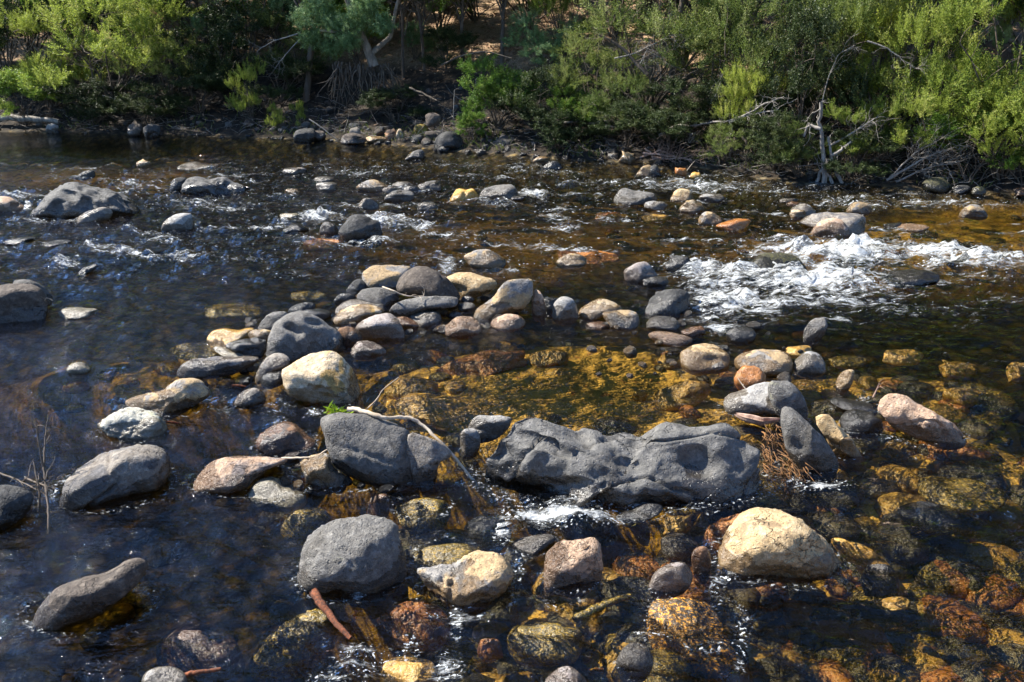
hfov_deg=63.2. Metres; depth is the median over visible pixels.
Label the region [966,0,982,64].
tree
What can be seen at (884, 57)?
tree
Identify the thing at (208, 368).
boulder
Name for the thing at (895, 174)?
dead branch
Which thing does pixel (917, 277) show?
river stone
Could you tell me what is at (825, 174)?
dead tree
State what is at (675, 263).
river stone
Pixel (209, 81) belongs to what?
shrub
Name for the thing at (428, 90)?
bank stone
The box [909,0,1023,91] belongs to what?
shrub
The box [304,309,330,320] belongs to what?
river stone
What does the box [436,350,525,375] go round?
sunken stone
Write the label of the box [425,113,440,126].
shore stone
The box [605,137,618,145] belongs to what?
bank stone
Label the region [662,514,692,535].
sunken stone
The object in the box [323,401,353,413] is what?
water weed
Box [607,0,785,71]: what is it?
shrub
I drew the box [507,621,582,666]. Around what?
sunken stone
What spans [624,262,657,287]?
river stone
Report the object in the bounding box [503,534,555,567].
sunken stone
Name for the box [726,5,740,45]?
tree
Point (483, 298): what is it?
pebble
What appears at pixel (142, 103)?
dead branch
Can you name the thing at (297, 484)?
pebble
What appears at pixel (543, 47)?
shrub
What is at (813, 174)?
bank stone
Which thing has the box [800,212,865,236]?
boulder
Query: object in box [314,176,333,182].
river stone
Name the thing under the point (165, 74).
shrub
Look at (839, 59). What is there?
dead branch
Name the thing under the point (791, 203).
river stone
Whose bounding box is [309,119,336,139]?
fallen branch
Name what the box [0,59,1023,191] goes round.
twig litter
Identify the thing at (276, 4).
shrub
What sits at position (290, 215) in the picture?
river stone
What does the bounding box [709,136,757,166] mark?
exposed root
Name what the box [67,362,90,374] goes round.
river stone
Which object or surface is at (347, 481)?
pebble
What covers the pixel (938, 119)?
shrub
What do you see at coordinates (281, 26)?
shrub
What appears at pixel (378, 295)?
river stone
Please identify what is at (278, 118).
sapling
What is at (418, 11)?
tree
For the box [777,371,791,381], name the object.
pebble
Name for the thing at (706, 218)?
river stone
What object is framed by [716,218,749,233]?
river stone
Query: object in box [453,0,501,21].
shrub
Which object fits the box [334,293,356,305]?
river stone
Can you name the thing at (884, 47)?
dead branch
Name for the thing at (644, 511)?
sunken stone
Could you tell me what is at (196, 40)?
shrub
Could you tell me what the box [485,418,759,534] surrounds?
boulder
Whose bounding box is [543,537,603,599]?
boulder
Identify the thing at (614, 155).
shore stone
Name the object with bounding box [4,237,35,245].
river stone
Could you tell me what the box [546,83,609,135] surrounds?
shrub
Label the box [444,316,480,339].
river stone
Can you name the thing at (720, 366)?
river stone
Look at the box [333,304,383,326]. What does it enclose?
river stone
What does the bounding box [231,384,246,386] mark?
bark strip
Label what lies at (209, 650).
boulder
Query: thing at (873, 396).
twig
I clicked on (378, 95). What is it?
shrub
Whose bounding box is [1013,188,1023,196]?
shore stone
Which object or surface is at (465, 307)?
river stone
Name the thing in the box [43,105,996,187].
riverbank
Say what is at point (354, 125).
bank stone
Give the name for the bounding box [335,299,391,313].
river stone
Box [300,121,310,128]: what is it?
bank stone
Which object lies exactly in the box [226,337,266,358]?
river stone
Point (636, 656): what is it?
river stone
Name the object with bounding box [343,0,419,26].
shrub
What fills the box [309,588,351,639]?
driftwood
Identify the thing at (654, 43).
dead branch
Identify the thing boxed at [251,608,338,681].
sunken stone
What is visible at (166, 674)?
river stone
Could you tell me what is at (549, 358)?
sunken stone
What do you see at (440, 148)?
bank stone
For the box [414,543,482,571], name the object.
sunken stone
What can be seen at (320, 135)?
shore stone
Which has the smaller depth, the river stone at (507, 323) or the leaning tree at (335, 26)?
the river stone at (507, 323)
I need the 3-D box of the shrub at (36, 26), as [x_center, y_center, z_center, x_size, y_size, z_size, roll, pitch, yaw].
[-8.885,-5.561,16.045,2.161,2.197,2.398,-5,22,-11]
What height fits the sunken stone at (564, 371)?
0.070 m
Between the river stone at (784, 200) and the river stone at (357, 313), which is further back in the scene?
the river stone at (784, 200)
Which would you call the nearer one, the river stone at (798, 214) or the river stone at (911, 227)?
the river stone at (911, 227)
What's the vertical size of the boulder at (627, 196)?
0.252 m
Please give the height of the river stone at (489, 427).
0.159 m
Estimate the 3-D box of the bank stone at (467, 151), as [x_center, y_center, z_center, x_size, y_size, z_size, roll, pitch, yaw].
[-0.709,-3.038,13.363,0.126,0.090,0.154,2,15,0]
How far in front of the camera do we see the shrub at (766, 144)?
11.09 m
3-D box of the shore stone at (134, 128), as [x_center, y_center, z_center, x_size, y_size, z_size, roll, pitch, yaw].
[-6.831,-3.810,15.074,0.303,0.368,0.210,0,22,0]
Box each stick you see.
[185,667,220,676]
[347,406,477,483]
[572,593,631,623]
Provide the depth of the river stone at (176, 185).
10.60 m
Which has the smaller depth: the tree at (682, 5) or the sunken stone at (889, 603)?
the sunken stone at (889, 603)
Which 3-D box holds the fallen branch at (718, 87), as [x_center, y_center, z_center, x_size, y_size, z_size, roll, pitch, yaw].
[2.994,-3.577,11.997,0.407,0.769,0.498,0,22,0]
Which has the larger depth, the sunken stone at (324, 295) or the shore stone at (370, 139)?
the shore stone at (370, 139)
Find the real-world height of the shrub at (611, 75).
1.662 m
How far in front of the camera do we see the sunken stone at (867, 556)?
3.68 m
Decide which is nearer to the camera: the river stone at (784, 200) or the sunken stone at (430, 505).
the sunken stone at (430, 505)
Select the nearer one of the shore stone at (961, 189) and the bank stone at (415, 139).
the shore stone at (961, 189)
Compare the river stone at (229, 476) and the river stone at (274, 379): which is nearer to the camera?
the river stone at (229, 476)
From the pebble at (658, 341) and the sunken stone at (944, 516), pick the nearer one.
the sunken stone at (944, 516)
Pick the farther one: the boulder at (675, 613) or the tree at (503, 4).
the tree at (503, 4)
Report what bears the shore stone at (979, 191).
on the river water
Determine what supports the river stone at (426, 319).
on the river water
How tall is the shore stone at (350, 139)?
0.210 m
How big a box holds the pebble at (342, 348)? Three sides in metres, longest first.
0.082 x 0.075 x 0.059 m
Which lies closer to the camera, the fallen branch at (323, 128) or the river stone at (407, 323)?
the river stone at (407, 323)
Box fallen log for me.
[0,110,59,123]
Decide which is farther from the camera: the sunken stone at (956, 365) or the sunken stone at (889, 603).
the sunken stone at (956, 365)
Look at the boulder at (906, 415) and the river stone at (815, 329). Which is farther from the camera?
the river stone at (815, 329)
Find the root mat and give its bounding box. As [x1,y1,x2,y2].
[759,424,820,493]
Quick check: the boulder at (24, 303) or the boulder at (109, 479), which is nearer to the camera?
the boulder at (109, 479)
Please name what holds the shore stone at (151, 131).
on the river water
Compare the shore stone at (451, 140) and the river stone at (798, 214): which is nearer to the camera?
the river stone at (798, 214)
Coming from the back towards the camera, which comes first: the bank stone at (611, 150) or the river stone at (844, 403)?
the bank stone at (611, 150)
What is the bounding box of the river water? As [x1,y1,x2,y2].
[0,132,1023,681]
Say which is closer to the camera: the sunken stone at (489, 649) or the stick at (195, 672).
the stick at (195, 672)
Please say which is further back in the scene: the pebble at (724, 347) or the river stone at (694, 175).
the river stone at (694, 175)
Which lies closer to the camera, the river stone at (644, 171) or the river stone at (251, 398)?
the river stone at (251, 398)
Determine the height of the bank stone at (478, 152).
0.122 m
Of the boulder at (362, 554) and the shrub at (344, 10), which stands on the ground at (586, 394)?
the shrub at (344, 10)
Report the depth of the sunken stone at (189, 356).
5.85 m
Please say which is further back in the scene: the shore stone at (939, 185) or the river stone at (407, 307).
the shore stone at (939, 185)
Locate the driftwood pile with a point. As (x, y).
(654, 153)
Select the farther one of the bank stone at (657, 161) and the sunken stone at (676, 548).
the bank stone at (657, 161)
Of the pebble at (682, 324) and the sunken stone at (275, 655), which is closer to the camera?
the sunken stone at (275, 655)
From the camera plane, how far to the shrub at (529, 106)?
13.22 m
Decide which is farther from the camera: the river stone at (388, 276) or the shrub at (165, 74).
the shrub at (165, 74)
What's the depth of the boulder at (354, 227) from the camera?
8.39 m
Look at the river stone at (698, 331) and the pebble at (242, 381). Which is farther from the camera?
the river stone at (698, 331)
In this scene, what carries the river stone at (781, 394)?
on the river water
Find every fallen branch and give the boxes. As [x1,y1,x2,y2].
[135,0,164,21]
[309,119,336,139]
[409,87,443,105]
[441,44,511,67]
[564,104,630,134]
[658,94,796,159]
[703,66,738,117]
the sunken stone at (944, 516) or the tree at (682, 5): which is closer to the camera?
the sunken stone at (944, 516)
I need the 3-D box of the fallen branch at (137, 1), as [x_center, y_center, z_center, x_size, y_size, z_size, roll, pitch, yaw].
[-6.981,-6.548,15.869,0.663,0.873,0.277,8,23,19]
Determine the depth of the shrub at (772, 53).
12.44 m
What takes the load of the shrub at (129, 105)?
on the ground at (586, 394)
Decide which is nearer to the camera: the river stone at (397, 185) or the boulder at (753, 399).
the boulder at (753, 399)
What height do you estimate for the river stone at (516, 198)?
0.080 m
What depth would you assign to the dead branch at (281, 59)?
15.25 m
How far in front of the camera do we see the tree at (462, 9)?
15.70 m
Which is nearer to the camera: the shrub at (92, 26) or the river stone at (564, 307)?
the river stone at (564, 307)
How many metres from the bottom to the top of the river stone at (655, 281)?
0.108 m
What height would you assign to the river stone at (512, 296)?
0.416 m
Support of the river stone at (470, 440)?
on the river water
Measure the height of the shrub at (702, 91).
1.231 m
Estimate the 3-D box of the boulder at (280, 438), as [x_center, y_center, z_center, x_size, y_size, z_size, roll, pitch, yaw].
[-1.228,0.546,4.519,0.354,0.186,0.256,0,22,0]
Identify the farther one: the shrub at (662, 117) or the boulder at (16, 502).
the shrub at (662, 117)
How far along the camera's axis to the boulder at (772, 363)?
5.34 m
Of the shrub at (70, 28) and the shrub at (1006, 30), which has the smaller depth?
the shrub at (1006, 30)
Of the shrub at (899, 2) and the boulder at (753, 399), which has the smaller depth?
the boulder at (753, 399)
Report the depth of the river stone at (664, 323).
6.10 m
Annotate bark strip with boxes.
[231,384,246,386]
[734,413,780,424]
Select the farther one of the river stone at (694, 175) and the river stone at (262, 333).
the river stone at (694, 175)
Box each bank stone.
[243,120,253,127]
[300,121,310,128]
[324,127,332,132]
[325,106,336,113]
[349,123,361,128]
[374,128,384,134]
[410,135,422,143]
[412,119,421,125]
[421,137,432,145]
[424,131,436,139]
[426,88,431,93]
[437,145,449,152]
[464,149,471,154]
[475,149,485,155]
[482,144,488,149]
[498,135,508,138]
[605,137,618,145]
[605,147,616,153]
[654,159,662,164]
[805,171,815,176]
[947,170,959,175]
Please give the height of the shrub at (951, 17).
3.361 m
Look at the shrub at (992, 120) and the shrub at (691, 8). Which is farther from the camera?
the shrub at (691, 8)
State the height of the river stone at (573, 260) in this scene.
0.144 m
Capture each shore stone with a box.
[46,123,58,133]
[127,120,142,138]
[143,124,160,139]
[293,128,315,144]
[315,130,325,141]
[340,133,365,145]
[349,127,360,133]
[366,136,385,142]
[384,128,395,140]
[395,129,404,138]
[414,123,427,133]
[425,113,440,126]
[434,131,463,150]
[492,139,513,146]
[608,153,617,158]
[619,151,634,164]
[688,131,701,142]
[922,177,949,193]
[952,185,970,193]
[971,186,986,195]
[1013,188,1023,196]
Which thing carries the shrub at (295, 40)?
on the ground at (586, 394)
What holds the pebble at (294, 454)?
on the river water
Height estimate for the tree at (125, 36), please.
5.923 m
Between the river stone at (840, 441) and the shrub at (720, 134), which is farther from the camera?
the shrub at (720, 134)
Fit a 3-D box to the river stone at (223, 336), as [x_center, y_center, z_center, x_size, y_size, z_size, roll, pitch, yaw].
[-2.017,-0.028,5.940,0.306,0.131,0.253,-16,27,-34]
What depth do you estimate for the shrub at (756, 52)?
11.88 m
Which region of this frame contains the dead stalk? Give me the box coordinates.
[452,88,457,123]
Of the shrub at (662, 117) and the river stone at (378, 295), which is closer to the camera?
the river stone at (378, 295)
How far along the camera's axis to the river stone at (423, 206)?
9.56 m
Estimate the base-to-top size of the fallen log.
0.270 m
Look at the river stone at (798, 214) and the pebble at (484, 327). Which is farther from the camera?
the river stone at (798, 214)
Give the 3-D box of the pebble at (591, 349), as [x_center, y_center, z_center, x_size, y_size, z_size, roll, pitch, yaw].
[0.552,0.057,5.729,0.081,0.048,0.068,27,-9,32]
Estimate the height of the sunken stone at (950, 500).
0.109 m
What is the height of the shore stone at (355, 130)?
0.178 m
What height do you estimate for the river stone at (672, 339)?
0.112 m
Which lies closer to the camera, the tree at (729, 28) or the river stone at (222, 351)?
the river stone at (222, 351)
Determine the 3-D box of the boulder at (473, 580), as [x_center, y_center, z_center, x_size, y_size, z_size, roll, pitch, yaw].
[-0.189,0.987,3.357,0.393,0.269,0.244,0,22,0]
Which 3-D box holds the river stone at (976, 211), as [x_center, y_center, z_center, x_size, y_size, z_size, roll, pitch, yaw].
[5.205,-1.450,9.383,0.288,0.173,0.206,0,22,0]
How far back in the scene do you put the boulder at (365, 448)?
4.09 m
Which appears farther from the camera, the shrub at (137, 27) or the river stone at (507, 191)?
the shrub at (137, 27)
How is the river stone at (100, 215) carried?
on the river water
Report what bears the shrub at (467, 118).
on the ground at (586, 394)
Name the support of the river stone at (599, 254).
on the river water
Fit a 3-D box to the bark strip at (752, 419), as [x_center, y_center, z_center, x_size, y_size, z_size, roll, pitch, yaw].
[1.376,0.444,4.676,0.267,0.040,0.088,9,24,22]
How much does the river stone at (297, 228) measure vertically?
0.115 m
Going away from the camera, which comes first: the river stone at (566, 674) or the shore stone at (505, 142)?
the river stone at (566, 674)
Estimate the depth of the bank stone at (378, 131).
14.48 m
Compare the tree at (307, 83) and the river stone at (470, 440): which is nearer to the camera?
the river stone at (470, 440)
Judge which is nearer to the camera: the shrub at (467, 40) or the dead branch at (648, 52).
the dead branch at (648, 52)
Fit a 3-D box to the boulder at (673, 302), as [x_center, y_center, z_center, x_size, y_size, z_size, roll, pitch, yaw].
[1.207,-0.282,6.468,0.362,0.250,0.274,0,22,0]
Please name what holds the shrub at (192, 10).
on the ground at (586, 394)
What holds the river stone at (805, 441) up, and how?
on the river water
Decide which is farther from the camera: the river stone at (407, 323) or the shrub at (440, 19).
the shrub at (440, 19)
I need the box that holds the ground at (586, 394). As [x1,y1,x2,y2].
[0,0,1023,681]
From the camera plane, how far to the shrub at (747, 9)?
14.72 m
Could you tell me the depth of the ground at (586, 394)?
8.12 m
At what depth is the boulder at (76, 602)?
3.16 m
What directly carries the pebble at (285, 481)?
on the river water
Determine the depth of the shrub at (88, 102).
15.24 m
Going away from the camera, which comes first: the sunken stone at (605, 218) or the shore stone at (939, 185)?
the sunken stone at (605, 218)
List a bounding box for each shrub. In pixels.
[0,0,56,94]
[0,0,110,55]
[0,0,110,108]
[0,66,76,125]
[2,1,69,66]
[15,0,201,101]
[39,75,139,125]
[72,0,189,48]
[87,77,180,125]
[101,7,210,97]
[153,0,254,49]
[156,1,262,98]
[156,61,235,113]
[181,0,268,45]
[184,0,307,67]
[198,0,284,29]
[205,0,304,50]
[222,56,266,121]
[234,46,330,107]
[256,3,341,81]
[318,0,392,63]
[325,0,393,43]
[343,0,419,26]
[355,82,438,121]
[374,0,402,22]
[399,20,437,59]
[418,21,484,73]
[425,0,474,32]
[450,109,490,139]
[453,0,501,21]
[457,51,545,129]
[483,58,585,137]
[499,4,589,71]
[508,0,579,31]
[514,0,595,66]
[520,107,597,150]
[546,13,646,105]
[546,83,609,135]
[551,0,760,109]
[565,69,658,138]
[583,92,683,148]
[593,0,656,37]
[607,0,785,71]
[617,95,714,154]
[631,64,749,143]
[665,0,693,19]
[675,0,806,130]
[682,0,862,94]
[689,0,780,38]
[702,105,766,161]
[712,56,787,152]
[732,106,834,172]
[744,0,900,155]
[769,114,822,177]
[783,0,930,124]
[816,125,909,180]
[817,0,967,158]
[817,89,916,177]
[840,0,988,42]
[853,42,1023,170]
[858,0,1012,105]
[872,0,1023,180]
[896,104,1023,183]
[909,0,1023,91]
[966,0,1023,68]
[970,74,1023,187]
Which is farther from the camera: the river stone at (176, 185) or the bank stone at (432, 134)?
the bank stone at (432, 134)
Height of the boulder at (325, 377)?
0.409 m
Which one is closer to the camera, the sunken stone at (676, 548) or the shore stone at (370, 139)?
the sunken stone at (676, 548)
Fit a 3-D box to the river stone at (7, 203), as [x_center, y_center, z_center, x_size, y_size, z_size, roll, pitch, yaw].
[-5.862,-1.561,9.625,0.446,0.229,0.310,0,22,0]
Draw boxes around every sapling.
[264,102,284,131]
[288,99,305,129]
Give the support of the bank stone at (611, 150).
on the ground at (586, 394)
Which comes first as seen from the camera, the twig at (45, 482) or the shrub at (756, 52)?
the twig at (45, 482)
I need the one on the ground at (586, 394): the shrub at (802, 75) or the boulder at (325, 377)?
the shrub at (802, 75)
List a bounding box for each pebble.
[239,378,248,384]
[240,370,248,374]
[245,317,251,322]
[247,365,255,372]
[280,477,290,485]
[284,452,300,461]
[293,479,302,489]
[337,345,345,352]
[343,476,352,485]
[358,482,365,487]
[379,484,393,493]
[404,329,413,335]
[438,326,445,333]
[440,309,448,317]
[480,295,487,301]
[480,324,487,333]
[586,345,596,352]
[623,345,636,358]
[638,362,647,368]
[654,339,662,344]
[665,359,674,364]
[669,361,676,365]
[679,321,686,327]
[683,310,691,317]
[718,345,728,351]
[746,321,760,329]
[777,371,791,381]
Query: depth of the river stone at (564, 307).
6.27 m
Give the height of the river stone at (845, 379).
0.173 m
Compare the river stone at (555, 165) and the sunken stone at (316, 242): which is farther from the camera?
the river stone at (555, 165)
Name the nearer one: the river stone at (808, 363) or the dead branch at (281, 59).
the river stone at (808, 363)
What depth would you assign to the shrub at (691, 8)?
15.94 m
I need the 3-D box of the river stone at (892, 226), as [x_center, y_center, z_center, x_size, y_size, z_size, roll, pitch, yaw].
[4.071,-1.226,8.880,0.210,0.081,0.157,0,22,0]
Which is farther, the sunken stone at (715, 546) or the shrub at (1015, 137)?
the shrub at (1015, 137)
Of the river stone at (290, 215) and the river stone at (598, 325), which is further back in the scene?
the river stone at (290, 215)
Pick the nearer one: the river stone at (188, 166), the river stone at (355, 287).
the river stone at (355, 287)
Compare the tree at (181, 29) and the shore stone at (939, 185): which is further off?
the tree at (181, 29)
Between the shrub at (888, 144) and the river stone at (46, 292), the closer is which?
the river stone at (46, 292)
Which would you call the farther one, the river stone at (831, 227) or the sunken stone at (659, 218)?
the sunken stone at (659, 218)
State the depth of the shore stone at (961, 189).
10.38 m
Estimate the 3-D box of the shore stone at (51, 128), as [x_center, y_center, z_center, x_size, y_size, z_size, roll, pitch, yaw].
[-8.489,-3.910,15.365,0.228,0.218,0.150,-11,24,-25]
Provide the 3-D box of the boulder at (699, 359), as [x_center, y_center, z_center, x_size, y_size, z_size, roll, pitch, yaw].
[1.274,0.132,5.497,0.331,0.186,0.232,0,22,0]
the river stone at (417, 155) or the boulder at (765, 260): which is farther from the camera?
the river stone at (417, 155)
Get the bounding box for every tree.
[117,7,135,77]
[178,4,183,49]
[286,0,407,117]
[294,0,316,102]
[368,0,436,79]
[388,0,445,70]
[434,0,476,58]
[496,0,514,64]
[639,0,651,25]
[668,0,687,80]
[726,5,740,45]
[794,100,857,183]
[799,13,812,61]
[879,0,907,69]
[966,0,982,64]
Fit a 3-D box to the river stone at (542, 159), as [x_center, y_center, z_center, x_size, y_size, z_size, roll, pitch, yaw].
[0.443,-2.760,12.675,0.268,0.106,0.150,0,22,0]
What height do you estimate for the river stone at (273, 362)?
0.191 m
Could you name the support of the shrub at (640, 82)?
on the ground at (586, 394)
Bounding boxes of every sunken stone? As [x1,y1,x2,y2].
[170,343,218,359]
[204,304,262,321]
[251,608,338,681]
[280,507,330,544]
[291,291,326,301]
[303,238,342,251]
[366,494,389,517]
[377,599,451,651]
[381,657,436,681]
[394,393,488,432]
[395,497,450,532]
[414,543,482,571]
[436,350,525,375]
[464,515,511,552]
[477,638,502,663]
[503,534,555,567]
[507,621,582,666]
[528,349,568,367]
[545,368,581,375]
[595,212,623,222]
[616,503,662,523]
[632,390,647,401]
[642,214,669,223]
[653,380,711,410]
[660,533,698,561]
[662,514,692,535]
[702,514,738,556]
[828,355,867,369]
[831,538,907,596]
[860,564,899,598]
[882,349,923,365]
[882,597,910,610]
[897,501,961,536]
[918,476,1006,514]
[939,360,976,379]
[942,387,978,407]
[1006,362,1023,383]
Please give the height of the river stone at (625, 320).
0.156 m
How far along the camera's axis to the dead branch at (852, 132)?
10.70 m
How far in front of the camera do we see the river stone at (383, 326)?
5.90 m
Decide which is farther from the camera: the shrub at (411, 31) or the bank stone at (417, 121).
the shrub at (411, 31)
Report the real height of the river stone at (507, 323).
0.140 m
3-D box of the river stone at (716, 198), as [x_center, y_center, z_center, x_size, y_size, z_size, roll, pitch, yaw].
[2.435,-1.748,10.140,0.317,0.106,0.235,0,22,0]
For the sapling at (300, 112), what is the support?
on the ground at (586, 394)
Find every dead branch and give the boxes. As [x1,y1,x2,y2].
[16,34,46,64]
[103,94,170,120]
[248,32,300,54]
[268,39,298,76]
[582,26,648,76]
[614,13,693,62]
[640,33,679,76]
[822,31,866,100]
[831,100,900,145]
[867,40,929,79]
[886,110,979,184]
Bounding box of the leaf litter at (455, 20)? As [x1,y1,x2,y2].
[2,0,1020,169]
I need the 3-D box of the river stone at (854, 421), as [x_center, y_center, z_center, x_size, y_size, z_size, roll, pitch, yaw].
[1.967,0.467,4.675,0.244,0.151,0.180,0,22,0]
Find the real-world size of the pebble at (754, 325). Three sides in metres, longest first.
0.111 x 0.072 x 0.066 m
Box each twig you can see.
[0,408,73,533]
[281,449,326,458]
[366,377,398,409]
[382,286,424,300]
[872,379,882,397]
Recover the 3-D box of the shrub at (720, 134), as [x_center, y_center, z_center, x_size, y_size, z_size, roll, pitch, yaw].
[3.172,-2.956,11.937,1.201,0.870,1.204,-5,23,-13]
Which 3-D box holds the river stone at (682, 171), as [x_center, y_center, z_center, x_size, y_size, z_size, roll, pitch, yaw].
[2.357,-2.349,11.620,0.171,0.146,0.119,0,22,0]
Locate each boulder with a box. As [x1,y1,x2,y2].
[0,283,47,336]
[0,485,33,533]
[28,558,147,637]
[29,182,141,226]
[59,444,169,511]
[97,407,168,446]
[125,378,209,420]
[156,623,244,681]
[177,356,258,379]
[181,176,250,198]
[254,421,316,462]
[266,311,342,364]
[282,351,363,413]
[297,514,407,608]
[320,412,411,491]
[338,214,382,247]
[406,432,451,490]
[417,550,513,618]
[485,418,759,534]
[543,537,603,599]
[613,188,657,208]
[644,289,689,319]
[646,597,741,680]
[680,343,729,375]
[717,507,840,588]
[723,382,777,417]
[734,349,792,381]
[745,252,807,289]
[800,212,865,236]
[878,393,965,450]
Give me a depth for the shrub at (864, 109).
10.87 m
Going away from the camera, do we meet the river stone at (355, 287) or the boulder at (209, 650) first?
the boulder at (209, 650)
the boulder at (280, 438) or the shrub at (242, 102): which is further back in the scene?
the shrub at (242, 102)
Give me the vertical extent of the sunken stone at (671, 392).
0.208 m
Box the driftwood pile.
[640,139,703,164]
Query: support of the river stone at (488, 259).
on the river water
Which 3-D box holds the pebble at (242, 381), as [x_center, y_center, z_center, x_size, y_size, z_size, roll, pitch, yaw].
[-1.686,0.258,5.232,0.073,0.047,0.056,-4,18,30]
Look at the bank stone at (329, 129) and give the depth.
14.84 m
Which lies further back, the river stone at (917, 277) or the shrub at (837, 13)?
the shrub at (837, 13)
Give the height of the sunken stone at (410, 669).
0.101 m
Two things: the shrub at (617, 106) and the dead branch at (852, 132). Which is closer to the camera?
the dead branch at (852, 132)
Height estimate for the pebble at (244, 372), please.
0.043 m
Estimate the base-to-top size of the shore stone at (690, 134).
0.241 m
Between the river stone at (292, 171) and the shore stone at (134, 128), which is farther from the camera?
the shore stone at (134, 128)
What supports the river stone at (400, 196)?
on the river water
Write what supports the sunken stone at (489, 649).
in the river water
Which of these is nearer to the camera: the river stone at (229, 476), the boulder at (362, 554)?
the boulder at (362, 554)
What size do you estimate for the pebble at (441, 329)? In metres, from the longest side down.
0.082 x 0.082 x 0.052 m
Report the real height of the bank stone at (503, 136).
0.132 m
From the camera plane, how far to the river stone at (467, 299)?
6.53 m
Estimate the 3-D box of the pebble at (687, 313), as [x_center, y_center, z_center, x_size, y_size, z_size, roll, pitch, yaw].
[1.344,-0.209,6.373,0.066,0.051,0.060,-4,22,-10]
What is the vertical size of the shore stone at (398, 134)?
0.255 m
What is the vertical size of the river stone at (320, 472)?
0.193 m
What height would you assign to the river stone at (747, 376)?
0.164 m
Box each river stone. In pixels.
[0,196,25,217]
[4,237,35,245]
[13,279,52,305]
[39,239,71,246]
[58,307,97,319]
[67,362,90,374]
[73,207,112,226]
[75,170,95,180]
[77,264,98,277]
[136,159,150,170]
[141,666,186,681]
[161,213,193,234]
[169,177,186,194]
[177,162,219,170]
[193,456,287,499]
[206,328,253,348]
[214,346,243,356]
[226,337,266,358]
[234,388,265,408]
[247,477,306,513]
[248,329,270,341]
[255,353,289,384]
[258,311,287,329]
[261,369,282,388]
[280,213,298,219]
[282,167,306,176]
[282,223,308,234]
[285,188,299,197]
[288,302,315,312]
[300,453,346,493]
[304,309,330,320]
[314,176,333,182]
[316,182,336,192]
[319,222,338,238]
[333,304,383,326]
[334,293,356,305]
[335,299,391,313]
[338,326,362,352]
[346,279,366,295]
[350,340,385,360]
[355,313,404,346]
[356,179,389,192]
[357,287,398,305]
[358,198,378,211]
[362,265,410,289]
[382,187,396,194]
[384,190,414,203]
[389,296,457,316]
[392,181,412,189]
[396,266,459,310]
[397,317,418,331]
[403,185,419,193]
[405,150,424,162]
[411,311,441,328]
[417,202,438,213]
[418,180,441,192]
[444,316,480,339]
[446,272,496,298]
[449,312,461,318]
[450,188,478,203]
[458,302,474,312]
[460,428,480,459]
[461,296,473,301]
[464,249,505,272]
[468,415,511,442]
[473,278,533,330]
[478,184,517,203]
[491,314,524,332]
[510,195,525,201]
[531,289,545,324]
[532,156,549,162]
[543,161,562,170]
[544,297,557,318]
[545,666,586,681]
[552,296,577,325]
[556,253,586,268]
[557,250,619,264]
[578,298,621,322]
[586,321,609,329]
[603,310,638,331]
[616,642,653,681]
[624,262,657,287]
[635,165,650,178]
[643,276,668,289]
[644,201,667,211]
[646,316,679,331]
[648,331,692,346]
[648,562,692,598]
[650,164,661,179]
[665,254,691,276]
[670,188,694,204]
[675,167,686,177]
[678,200,704,215]
[681,326,704,338]
[691,172,700,179]
[691,546,710,583]
[698,211,722,227]
[699,193,724,202]
[712,361,724,371]
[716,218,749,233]
[726,325,755,345]
[734,365,765,389]
[768,380,807,420]
[779,198,797,203]
[781,406,837,483]
[784,345,811,358]
[786,201,800,207]
[790,203,815,215]
[790,210,805,219]
[792,351,825,378]
[803,318,826,346]
[811,218,849,239]
[816,414,865,473]
[830,397,876,414]
[835,370,854,394]
[840,409,882,438]
[846,202,871,215]
[883,222,901,229]
[883,269,938,288]
[897,223,928,232]
[959,204,987,220]
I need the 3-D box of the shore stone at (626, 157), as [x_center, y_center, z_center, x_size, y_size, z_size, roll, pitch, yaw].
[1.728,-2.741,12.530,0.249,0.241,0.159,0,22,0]
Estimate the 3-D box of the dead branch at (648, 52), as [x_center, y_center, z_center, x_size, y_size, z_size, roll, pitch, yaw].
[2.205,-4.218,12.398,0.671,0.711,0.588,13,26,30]
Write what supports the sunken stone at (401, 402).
on the ground at (586, 394)
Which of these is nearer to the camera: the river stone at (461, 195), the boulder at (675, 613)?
the boulder at (675, 613)
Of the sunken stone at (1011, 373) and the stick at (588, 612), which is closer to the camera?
the stick at (588, 612)
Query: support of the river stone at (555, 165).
on the river water
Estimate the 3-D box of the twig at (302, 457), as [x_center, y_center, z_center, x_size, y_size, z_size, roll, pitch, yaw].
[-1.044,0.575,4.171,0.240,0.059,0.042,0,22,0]
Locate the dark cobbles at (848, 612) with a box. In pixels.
[12,156,1023,681]
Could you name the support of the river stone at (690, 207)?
on the river water
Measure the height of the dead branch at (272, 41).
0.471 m
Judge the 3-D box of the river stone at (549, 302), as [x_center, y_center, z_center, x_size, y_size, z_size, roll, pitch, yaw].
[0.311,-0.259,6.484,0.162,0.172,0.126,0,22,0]
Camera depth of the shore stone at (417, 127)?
14.33 m

